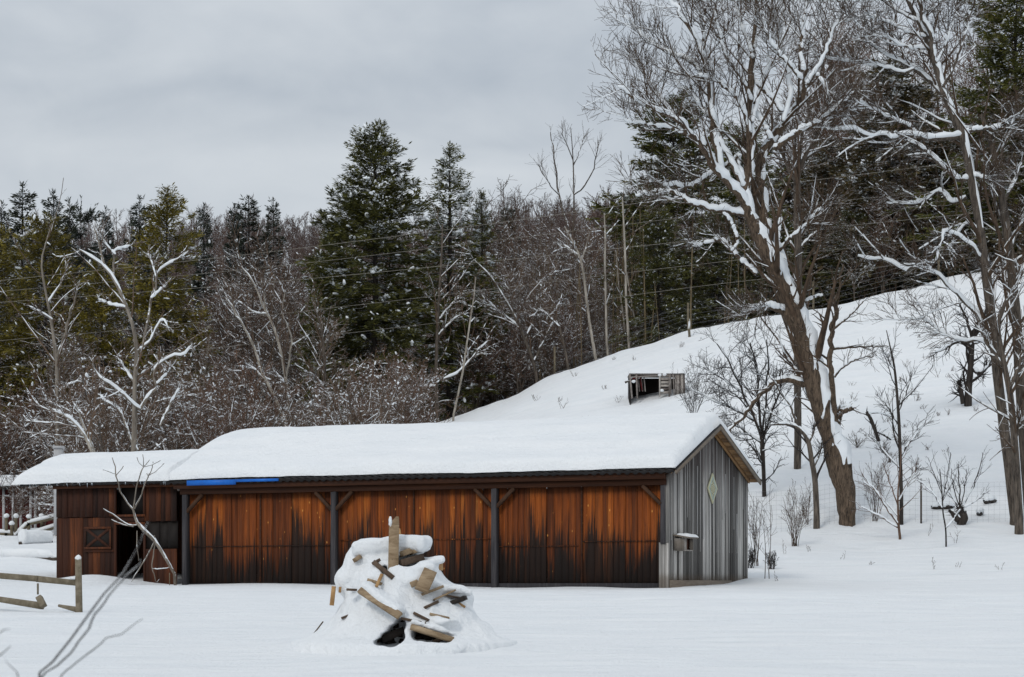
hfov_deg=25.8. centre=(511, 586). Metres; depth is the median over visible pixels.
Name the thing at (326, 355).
bare tree
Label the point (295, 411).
shrub tree
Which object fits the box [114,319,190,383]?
bare tree
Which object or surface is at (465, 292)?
overhead wire
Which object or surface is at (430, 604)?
plank
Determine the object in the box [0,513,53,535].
rail fence
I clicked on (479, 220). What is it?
spruce tree
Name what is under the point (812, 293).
wire fence
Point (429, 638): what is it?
buried lumber
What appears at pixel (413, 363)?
bare tree
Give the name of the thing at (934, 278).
tree
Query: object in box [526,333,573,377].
shrub tree
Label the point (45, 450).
shrub tree
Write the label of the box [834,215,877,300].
bare tree
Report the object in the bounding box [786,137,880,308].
hemlock tree
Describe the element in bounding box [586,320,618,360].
shrub tree
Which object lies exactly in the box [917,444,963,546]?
sapling
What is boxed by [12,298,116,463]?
bare tree
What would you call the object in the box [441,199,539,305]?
bare tree
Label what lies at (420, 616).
plank
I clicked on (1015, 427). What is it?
slim tree
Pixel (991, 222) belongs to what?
hemlock tree
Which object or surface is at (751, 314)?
hemlock tree
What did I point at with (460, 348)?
bare tree
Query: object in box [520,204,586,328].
bare tree
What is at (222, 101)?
sky
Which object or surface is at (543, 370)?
shrub tree
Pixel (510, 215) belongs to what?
conifer
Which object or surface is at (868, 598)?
snow field
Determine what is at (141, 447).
shrub tree
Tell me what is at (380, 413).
shrub tree
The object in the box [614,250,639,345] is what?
birch tree
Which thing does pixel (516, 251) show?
bare tree
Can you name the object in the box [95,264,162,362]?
bare tree
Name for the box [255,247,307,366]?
bare tree
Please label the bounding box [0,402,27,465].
shrub tree
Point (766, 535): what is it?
sapling
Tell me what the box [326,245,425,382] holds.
bare tree
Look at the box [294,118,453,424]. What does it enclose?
hemlock tree
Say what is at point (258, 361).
birch tree
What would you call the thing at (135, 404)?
wild tree
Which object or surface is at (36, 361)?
bare tree
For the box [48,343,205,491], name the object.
shrub tree
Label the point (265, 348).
bare tree
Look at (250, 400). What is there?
shrub tree
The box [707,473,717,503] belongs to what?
quilt sign
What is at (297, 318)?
bare tree
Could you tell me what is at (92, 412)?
shrub tree
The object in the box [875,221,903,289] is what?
bare tree
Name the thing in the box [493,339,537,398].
shrub tree
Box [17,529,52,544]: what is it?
bench
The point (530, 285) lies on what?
bare tree
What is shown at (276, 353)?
bare tree
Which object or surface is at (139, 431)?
shrub tree
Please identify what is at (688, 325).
fence post
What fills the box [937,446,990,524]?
sprouting stump
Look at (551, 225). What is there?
bare tree
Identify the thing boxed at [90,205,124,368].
conifer
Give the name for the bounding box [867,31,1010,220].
bare tree
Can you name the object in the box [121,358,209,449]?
shrub tree
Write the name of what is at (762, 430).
orchard tree
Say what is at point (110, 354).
bare tree
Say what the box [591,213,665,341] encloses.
bare tree
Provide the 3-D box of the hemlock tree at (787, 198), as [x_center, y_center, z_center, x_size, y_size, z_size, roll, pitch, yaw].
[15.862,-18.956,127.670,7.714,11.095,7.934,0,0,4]
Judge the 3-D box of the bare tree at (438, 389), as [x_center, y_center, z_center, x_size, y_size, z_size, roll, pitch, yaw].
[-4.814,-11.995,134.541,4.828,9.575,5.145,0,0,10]
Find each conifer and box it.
[0,181,52,376]
[0,200,19,358]
[0,212,99,467]
[0,222,49,456]
[32,188,70,351]
[57,195,111,346]
[57,197,91,357]
[60,255,139,433]
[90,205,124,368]
[106,182,223,448]
[106,195,164,356]
[176,202,219,373]
[218,204,246,323]
[223,195,273,336]
[261,196,288,307]
[471,218,492,283]
[495,202,522,275]
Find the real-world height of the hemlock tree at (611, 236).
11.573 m
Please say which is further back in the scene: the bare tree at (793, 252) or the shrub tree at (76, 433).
the bare tree at (793, 252)
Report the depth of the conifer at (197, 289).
154.86 m
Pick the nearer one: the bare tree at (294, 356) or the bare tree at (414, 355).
the bare tree at (294, 356)
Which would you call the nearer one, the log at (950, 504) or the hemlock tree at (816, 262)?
the log at (950, 504)
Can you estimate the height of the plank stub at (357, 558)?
0.102 m
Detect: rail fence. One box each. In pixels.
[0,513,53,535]
[0,555,82,611]
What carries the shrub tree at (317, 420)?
on the snow field
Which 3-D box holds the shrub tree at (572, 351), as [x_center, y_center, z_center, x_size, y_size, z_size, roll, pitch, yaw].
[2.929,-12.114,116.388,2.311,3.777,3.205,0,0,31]
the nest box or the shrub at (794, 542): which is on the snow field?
the shrub at (794, 542)
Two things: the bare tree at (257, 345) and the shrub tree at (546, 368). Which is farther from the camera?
the bare tree at (257, 345)
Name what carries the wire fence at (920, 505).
on the snow field
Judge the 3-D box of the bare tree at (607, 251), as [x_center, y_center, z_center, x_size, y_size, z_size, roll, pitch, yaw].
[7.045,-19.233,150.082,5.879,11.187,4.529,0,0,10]
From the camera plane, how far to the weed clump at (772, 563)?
58.86 m
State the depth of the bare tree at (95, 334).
145.33 m
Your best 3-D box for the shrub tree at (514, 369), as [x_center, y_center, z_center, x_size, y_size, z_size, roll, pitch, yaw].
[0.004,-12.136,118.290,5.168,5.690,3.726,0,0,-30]
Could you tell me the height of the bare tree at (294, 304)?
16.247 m
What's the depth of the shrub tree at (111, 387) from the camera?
101.46 m
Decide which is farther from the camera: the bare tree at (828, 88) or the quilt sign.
the bare tree at (828, 88)
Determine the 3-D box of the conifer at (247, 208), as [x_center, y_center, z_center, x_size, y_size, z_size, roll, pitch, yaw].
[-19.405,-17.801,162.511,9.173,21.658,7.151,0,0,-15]
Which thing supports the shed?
on the snow field
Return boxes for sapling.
[755,483,776,578]
[847,420,923,539]
[858,326,937,524]
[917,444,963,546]
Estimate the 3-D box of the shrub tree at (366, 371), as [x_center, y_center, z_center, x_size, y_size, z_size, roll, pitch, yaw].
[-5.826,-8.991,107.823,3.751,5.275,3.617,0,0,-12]
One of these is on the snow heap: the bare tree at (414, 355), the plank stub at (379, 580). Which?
the plank stub at (379, 580)
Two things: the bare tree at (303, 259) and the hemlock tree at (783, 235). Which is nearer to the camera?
the hemlock tree at (783, 235)
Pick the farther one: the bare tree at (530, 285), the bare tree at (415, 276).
the bare tree at (415, 276)
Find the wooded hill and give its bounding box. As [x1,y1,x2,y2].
[11,257,829,422]
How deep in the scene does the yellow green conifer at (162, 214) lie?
105.52 m
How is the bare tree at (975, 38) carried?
on the snow field
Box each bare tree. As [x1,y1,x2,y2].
[0,307,39,404]
[2,299,113,467]
[11,271,96,369]
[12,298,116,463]
[22,290,112,395]
[24,329,62,403]
[66,282,117,389]
[67,336,138,396]
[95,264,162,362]
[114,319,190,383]
[122,318,200,381]
[134,307,198,392]
[149,292,246,444]
[151,298,241,427]
[160,288,269,384]
[181,235,290,400]
[187,259,301,418]
[189,291,279,393]
[191,256,280,401]
[193,265,262,384]
[195,229,291,305]
[198,348,249,404]
[199,222,313,418]
[200,269,307,424]
[203,254,307,360]
[208,283,283,348]
[215,300,302,422]
[223,220,315,419]
[225,236,312,304]
[238,295,306,425]
[248,254,335,422]
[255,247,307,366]
[269,265,327,425]
[274,245,369,397]
[278,279,328,387]
[278,284,316,418]
[285,209,368,344]
[289,241,383,396]
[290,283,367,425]
[292,220,324,291]
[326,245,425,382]
[353,264,445,419]
[367,282,443,419]
[370,263,458,420]
[381,208,467,419]
[381,229,461,416]
[381,319,445,422]
[401,235,489,419]
[401,345,464,420]
[412,285,460,419]
[413,241,488,411]
[419,263,464,421]
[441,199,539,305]
[451,175,545,316]
[452,267,497,412]
[480,224,540,291]
[484,243,521,398]
[487,219,543,397]
[487,262,531,386]
[491,217,532,303]
[492,249,541,349]
[500,222,569,368]
[503,244,532,322]
[503,326,541,393]
[505,235,592,357]
[507,251,561,373]
[507,265,562,354]
[510,247,570,385]
[512,202,607,365]
[513,216,574,294]
[514,224,597,347]
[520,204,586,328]
[525,119,612,367]
[530,235,603,330]
[538,205,603,295]
[542,276,588,338]
[543,202,619,366]
[552,254,608,360]
[555,240,618,357]
[560,217,607,305]
[561,269,604,356]
[562,259,601,368]
[569,261,629,357]
[577,204,636,295]
[590,238,611,350]
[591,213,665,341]
[596,223,621,297]
[603,244,647,333]
[733,187,792,316]
[739,5,912,262]
[754,18,882,215]
[761,210,808,295]
[770,23,906,229]
[794,0,1023,525]
[815,8,938,225]
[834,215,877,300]
[857,217,897,294]
[858,195,909,293]
[860,22,976,226]
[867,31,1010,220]
[869,214,909,291]
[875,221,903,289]
[878,176,930,289]
[881,80,1023,506]
[917,0,1023,152]
[926,28,1010,217]
[929,39,1023,238]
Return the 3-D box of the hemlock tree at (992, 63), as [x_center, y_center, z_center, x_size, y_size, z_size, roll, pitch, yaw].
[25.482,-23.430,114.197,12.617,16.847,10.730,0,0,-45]
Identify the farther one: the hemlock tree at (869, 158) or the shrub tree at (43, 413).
the hemlock tree at (869, 158)
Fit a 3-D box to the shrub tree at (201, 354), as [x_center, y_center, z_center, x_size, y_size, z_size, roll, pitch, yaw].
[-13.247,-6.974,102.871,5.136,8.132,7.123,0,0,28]
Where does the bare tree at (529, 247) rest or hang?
on the snow field
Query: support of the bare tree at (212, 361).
on the snow field
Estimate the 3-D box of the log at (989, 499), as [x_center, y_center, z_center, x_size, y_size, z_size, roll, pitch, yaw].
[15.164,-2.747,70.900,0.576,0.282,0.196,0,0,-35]
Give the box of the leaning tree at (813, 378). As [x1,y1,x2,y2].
[577,0,901,526]
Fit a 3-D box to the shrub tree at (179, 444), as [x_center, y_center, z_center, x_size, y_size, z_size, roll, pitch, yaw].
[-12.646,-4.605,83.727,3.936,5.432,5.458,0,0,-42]
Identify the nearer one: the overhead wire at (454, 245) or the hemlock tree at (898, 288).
the overhead wire at (454, 245)
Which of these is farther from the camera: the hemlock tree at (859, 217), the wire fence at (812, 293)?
the hemlock tree at (859, 217)
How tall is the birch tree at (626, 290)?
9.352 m
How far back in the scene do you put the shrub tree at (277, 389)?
86.48 m
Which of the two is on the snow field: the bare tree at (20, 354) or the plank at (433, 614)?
the bare tree at (20, 354)
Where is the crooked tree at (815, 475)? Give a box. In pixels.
[752,363,840,528]
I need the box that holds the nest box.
[673,533,697,550]
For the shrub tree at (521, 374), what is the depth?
113.22 m
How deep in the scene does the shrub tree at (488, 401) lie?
116.60 m
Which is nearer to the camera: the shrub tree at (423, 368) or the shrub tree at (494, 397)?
the shrub tree at (423, 368)
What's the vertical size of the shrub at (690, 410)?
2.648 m
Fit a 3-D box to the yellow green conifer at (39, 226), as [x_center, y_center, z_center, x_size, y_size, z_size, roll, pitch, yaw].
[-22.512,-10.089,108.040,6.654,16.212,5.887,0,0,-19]
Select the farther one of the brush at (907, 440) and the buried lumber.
the brush at (907, 440)
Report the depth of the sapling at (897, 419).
67.98 m
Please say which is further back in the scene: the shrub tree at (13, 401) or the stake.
the shrub tree at (13, 401)
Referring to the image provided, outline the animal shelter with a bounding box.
[625,369,684,404]
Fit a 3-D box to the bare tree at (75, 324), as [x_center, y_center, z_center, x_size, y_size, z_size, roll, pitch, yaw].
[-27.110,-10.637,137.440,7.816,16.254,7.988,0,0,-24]
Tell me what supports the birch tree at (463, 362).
on the snow field
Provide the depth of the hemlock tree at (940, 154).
121.37 m
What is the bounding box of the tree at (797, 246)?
[733,3,897,468]
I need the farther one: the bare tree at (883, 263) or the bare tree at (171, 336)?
the bare tree at (171, 336)
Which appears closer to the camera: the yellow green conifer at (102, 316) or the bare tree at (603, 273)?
the yellow green conifer at (102, 316)
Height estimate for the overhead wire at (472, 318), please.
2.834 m
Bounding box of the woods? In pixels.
[0,183,702,410]
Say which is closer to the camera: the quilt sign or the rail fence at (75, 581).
the rail fence at (75, 581)
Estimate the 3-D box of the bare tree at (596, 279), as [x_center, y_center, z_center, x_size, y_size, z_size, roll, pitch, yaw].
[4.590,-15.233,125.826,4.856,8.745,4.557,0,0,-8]
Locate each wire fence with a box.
[554,255,939,373]
[748,478,1023,532]
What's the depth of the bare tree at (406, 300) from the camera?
141.20 m
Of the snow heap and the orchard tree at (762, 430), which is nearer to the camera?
the snow heap
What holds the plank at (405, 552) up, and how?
on the snow heap
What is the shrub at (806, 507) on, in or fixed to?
on the snow field
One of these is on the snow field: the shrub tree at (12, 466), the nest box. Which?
the shrub tree at (12, 466)
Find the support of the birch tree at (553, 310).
on the snow field
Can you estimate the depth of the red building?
95.00 m
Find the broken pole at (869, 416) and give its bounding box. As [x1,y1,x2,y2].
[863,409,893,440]
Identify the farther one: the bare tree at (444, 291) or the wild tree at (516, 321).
the bare tree at (444, 291)
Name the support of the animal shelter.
on the snow field
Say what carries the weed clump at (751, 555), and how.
on the snow field
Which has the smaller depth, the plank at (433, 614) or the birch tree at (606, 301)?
the plank at (433, 614)
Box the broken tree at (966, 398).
[924,293,1006,406]
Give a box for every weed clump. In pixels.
[748,542,756,567]
[762,548,776,568]
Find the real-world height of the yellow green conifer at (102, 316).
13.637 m
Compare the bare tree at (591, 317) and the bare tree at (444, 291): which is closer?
the bare tree at (591, 317)
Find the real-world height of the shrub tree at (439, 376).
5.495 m
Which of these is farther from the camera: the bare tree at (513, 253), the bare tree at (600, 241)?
the bare tree at (600, 241)
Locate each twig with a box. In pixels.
[0,628,18,676]
[38,522,148,676]
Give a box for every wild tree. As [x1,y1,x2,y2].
[52,214,209,451]
[446,229,564,382]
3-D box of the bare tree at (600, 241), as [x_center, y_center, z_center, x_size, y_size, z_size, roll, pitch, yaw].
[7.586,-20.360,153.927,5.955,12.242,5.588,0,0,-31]
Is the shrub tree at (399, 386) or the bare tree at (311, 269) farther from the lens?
the bare tree at (311, 269)
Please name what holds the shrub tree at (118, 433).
on the snow field
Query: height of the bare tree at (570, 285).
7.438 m
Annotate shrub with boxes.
[672,356,719,412]
[748,490,774,565]
[778,482,816,545]
[799,491,811,524]
[861,454,911,521]
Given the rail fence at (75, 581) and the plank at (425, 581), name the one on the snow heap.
the plank at (425, 581)
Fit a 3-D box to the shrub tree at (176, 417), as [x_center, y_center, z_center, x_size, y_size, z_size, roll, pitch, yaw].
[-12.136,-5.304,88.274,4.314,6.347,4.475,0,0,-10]
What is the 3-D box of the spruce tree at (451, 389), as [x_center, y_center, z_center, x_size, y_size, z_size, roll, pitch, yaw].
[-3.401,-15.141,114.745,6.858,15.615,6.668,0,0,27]
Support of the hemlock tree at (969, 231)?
on the snow field
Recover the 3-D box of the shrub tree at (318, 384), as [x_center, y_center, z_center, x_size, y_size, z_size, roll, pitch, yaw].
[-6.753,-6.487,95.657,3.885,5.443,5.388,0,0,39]
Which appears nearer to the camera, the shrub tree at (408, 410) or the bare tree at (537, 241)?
the shrub tree at (408, 410)
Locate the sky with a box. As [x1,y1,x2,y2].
[0,0,1023,278]
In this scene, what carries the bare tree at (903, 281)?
on the snow field
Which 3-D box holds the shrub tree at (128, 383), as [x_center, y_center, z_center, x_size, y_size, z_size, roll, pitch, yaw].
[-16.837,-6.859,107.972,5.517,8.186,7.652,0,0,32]
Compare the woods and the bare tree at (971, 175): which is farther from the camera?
the woods
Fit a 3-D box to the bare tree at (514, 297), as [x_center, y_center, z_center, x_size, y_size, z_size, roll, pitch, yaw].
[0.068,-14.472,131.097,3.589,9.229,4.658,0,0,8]
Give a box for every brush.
[846,435,868,447]
[875,441,891,452]
[882,449,897,461]
[893,433,911,444]
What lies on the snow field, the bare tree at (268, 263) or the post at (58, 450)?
the post at (58, 450)
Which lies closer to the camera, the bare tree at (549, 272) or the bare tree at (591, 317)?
the bare tree at (591, 317)
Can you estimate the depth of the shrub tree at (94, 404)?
95.67 m
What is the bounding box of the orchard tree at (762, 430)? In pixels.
[678,309,800,496]
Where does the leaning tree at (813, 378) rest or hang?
on the snow field
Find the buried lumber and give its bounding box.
[377,595,467,643]
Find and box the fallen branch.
[103,454,176,584]
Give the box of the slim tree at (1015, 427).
[953,240,1023,534]
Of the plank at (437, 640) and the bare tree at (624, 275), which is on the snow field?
the bare tree at (624, 275)
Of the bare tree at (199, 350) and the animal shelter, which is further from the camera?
the bare tree at (199, 350)
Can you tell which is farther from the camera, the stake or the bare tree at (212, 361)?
the bare tree at (212, 361)
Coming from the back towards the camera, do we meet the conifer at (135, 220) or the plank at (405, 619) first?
the conifer at (135, 220)
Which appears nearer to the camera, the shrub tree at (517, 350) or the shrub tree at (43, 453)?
the shrub tree at (43, 453)
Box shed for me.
[11,412,761,587]
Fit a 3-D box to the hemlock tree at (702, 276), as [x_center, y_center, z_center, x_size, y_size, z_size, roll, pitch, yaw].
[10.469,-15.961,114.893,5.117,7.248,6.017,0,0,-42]
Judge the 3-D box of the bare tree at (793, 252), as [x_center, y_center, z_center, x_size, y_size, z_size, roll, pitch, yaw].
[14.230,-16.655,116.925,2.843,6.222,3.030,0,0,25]
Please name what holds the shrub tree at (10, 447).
on the snow field
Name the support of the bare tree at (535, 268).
on the snow field
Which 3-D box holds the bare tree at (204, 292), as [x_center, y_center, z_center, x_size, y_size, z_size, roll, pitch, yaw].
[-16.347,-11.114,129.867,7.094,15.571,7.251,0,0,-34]
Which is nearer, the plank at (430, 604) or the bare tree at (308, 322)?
the plank at (430, 604)
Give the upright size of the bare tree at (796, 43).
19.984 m
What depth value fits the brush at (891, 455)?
76.43 m
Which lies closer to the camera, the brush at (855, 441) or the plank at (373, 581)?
the plank at (373, 581)
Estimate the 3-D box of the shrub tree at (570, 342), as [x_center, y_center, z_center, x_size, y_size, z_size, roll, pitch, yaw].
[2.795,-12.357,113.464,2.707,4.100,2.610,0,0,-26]
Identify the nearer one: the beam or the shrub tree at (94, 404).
the beam
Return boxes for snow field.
[0,266,1023,676]
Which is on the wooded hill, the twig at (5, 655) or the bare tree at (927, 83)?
the bare tree at (927, 83)
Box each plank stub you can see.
[352,555,361,562]
[375,573,383,586]
[380,626,404,642]
[410,579,417,587]
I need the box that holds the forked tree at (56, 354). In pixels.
[0,178,97,535]
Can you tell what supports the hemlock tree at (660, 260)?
on the snow field
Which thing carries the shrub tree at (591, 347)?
on the snow field
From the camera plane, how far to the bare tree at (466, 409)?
129.81 m
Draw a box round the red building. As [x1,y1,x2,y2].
[0,475,53,529]
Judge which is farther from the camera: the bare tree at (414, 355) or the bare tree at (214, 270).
the bare tree at (214, 270)
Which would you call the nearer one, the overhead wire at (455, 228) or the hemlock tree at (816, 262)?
the overhead wire at (455, 228)
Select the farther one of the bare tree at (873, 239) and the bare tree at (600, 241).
the bare tree at (600, 241)
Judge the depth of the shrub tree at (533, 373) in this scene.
117.48 m
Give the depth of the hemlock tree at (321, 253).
113.56 m
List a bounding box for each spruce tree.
[387,141,512,420]
[452,187,511,409]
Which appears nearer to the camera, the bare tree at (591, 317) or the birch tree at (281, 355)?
the birch tree at (281, 355)
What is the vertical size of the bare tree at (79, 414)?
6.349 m
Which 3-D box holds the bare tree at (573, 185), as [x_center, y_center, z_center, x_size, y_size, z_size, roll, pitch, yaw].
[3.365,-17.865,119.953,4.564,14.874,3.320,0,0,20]
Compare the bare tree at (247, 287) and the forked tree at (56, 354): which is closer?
the forked tree at (56, 354)
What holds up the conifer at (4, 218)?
on the wooded hill
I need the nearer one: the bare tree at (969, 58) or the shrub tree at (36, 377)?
the shrub tree at (36, 377)
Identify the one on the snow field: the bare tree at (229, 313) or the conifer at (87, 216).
the bare tree at (229, 313)
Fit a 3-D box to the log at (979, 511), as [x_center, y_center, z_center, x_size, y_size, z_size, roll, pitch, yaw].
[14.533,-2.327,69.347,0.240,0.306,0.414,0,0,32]
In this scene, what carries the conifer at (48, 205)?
on the wooded hill
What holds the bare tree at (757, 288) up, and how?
on the snow field
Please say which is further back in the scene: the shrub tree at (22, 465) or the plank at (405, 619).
the shrub tree at (22, 465)
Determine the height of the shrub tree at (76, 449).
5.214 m
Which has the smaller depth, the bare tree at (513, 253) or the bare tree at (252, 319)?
the bare tree at (252, 319)
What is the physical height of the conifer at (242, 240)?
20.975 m
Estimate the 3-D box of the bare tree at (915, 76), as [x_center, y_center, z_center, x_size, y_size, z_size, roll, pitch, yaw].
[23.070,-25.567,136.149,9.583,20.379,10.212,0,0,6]
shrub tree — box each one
[0,376,64,455]
[0,376,170,522]
[0,387,48,474]
[0,391,44,474]
[0,398,33,472]
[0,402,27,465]
[0,408,33,472]
[0,421,35,474]
[0,460,18,506]
[0,463,45,530]
[5,449,34,474]
[10,395,50,460]
[14,461,53,525]
[16,357,91,465]
[21,393,77,442]
[29,402,121,518]
[31,411,108,465]
[33,402,120,457]
[35,399,123,503]
[41,356,198,432]
[43,417,127,510]
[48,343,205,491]
[66,393,131,444]
[70,364,196,438]
[75,386,122,442]
[78,338,198,451]
[86,362,234,410]
[90,407,163,450]
[93,399,188,451]
[93,410,155,450]
[116,375,190,449]
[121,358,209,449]
[141,389,222,490]
[149,375,235,449]
[152,359,281,434]
[152,364,273,449]
[156,347,302,448]
[158,363,325,448]
[168,365,319,436]
[184,346,310,448]
[226,401,313,433]
[260,403,347,426]
[274,388,329,426]
[284,377,403,425]
[304,355,409,424]
[315,356,417,424]
[335,357,438,423]
[338,358,441,422]
[356,347,449,423]
[356,348,427,407]
[375,388,420,423]
[379,404,440,423]
[383,353,461,422]
[397,387,425,422]
[439,314,512,409]
[440,322,534,405]
[454,331,512,407]
[458,289,552,398]
[461,330,527,402]
[474,305,555,394]
[481,294,551,393]
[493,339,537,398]
[508,287,569,378]
[523,344,541,385]
[526,295,589,375]
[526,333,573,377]
[540,305,594,371]
[544,319,589,372]
[571,322,615,364]
[585,322,613,359]
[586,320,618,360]
[610,311,653,349]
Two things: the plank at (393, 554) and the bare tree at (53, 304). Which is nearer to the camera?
the plank at (393, 554)
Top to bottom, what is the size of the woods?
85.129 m
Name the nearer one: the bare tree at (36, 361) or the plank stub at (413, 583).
the plank stub at (413, 583)
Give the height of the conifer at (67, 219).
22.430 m
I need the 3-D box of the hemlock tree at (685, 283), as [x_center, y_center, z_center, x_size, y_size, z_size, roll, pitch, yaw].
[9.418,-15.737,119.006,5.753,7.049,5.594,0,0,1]
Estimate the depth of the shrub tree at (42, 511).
90.18 m
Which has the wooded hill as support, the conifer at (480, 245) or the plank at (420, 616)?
the conifer at (480, 245)
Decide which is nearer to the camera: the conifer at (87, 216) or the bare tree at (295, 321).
the bare tree at (295, 321)
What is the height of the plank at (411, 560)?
0.180 m
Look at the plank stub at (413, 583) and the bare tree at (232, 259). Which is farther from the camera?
the bare tree at (232, 259)
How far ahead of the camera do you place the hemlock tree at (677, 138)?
125.33 m
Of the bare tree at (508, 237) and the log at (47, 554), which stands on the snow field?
the log at (47, 554)
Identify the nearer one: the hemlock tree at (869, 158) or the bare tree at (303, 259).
the hemlock tree at (869, 158)
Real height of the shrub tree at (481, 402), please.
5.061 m
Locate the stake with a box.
[330,586,335,605]
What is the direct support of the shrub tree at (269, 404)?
on the snow field
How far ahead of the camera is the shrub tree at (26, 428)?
103.70 m
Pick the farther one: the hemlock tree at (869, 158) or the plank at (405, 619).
the hemlock tree at (869, 158)
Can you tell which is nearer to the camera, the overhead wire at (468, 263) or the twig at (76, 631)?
the twig at (76, 631)
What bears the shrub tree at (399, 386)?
on the snow field
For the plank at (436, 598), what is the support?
on the snow heap
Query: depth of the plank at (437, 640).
26.47 m
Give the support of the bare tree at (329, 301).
on the snow field
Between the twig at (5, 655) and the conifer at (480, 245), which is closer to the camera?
the twig at (5, 655)
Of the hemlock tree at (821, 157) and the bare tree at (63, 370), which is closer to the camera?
the bare tree at (63, 370)
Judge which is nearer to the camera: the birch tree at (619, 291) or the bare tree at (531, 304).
the birch tree at (619, 291)
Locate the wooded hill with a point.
(289, 281)
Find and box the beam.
[425,557,444,569]
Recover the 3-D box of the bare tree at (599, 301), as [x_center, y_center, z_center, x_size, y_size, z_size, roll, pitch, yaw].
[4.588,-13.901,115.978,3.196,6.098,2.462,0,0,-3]
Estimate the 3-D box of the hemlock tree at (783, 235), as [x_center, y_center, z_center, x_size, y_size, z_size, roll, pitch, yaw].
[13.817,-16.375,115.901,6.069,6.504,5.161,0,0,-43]
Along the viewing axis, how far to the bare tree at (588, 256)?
117.87 m
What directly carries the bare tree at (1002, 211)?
on the snow field
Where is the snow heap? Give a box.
[289,534,517,655]
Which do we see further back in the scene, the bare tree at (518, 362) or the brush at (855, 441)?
the bare tree at (518, 362)
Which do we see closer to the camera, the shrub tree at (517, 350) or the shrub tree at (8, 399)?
the shrub tree at (8, 399)
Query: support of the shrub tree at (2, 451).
on the snow field
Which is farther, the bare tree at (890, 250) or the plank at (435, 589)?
the bare tree at (890, 250)
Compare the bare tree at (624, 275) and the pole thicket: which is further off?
the bare tree at (624, 275)
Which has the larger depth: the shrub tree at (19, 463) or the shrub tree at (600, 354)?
the shrub tree at (600, 354)
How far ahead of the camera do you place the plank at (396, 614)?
26.36 m
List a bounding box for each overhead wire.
[0,154,1021,280]
[0,209,1016,302]
[0,231,1011,340]
[8,253,1014,366]
[10,182,1020,290]
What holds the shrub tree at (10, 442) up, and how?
on the snow field
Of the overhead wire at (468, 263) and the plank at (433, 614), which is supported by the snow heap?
the plank at (433, 614)
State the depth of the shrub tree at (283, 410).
103.00 m
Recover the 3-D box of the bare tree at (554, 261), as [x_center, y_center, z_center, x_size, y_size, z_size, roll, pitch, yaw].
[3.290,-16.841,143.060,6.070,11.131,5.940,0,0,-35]
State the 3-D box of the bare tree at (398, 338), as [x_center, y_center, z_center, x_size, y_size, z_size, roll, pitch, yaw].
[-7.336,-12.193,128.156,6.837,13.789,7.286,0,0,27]
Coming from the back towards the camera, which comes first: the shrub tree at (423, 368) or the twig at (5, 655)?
the shrub tree at (423, 368)
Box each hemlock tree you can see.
[291,219,369,421]
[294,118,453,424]
[561,88,759,362]
[598,190,653,353]
[609,204,716,349]
[640,224,732,342]
[662,210,762,331]
[665,120,811,331]
[722,231,778,323]
[728,209,837,317]
[765,161,840,299]
[765,229,848,313]
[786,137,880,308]
[802,54,970,299]
[806,210,901,308]
[863,213,934,295]
[880,127,971,277]
[881,0,1023,282]
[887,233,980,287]
[897,123,1012,281]
[943,217,972,265]
[951,236,1016,271]
[957,82,1023,270]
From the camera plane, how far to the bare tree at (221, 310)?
144.80 m
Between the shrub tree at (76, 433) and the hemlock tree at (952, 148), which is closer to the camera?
the shrub tree at (76, 433)
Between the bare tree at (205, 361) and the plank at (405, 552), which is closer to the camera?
the plank at (405, 552)
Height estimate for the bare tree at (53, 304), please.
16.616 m
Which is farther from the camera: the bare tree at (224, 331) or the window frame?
the bare tree at (224, 331)
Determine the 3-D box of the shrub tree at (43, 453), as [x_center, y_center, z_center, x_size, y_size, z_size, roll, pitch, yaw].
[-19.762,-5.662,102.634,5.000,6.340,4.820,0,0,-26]
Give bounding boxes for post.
[53,446,64,534]
[687,317,690,336]
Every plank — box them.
[357,587,402,619]
[367,578,382,584]
[372,560,394,578]
[388,516,398,568]
[399,548,412,557]
[399,553,424,565]
[401,617,421,621]
[410,624,453,641]
[413,612,429,620]
[415,567,436,593]
[421,585,443,595]
[424,600,438,608]
[429,613,449,618]
[432,638,442,642]
[433,589,455,600]
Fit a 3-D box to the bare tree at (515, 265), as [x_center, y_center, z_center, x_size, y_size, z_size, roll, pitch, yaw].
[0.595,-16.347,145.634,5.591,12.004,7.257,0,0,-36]
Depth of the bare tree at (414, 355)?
130.04 m
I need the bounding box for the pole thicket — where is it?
[533,197,745,379]
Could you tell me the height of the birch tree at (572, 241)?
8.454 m
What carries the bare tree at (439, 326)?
on the snow field
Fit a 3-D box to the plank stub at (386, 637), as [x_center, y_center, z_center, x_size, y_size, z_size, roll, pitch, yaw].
[-1.422,0.580,26.659,0.304,0.201,0.109,0,0,-17]
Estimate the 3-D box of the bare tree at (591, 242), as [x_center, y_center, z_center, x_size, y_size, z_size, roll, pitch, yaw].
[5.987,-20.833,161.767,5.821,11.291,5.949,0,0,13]
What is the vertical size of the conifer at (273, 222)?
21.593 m
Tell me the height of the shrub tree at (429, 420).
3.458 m
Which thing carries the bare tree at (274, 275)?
on the snow field
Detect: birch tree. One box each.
[209,275,285,426]
[216,215,307,422]
[400,191,498,422]
[452,253,491,421]
[522,254,575,369]
[548,205,601,360]
[592,196,624,355]
[603,234,626,344]
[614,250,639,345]
[619,178,654,348]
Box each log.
[0,548,56,560]
[931,500,954,508]
[976,506,983,515]
[983,496,996,503]

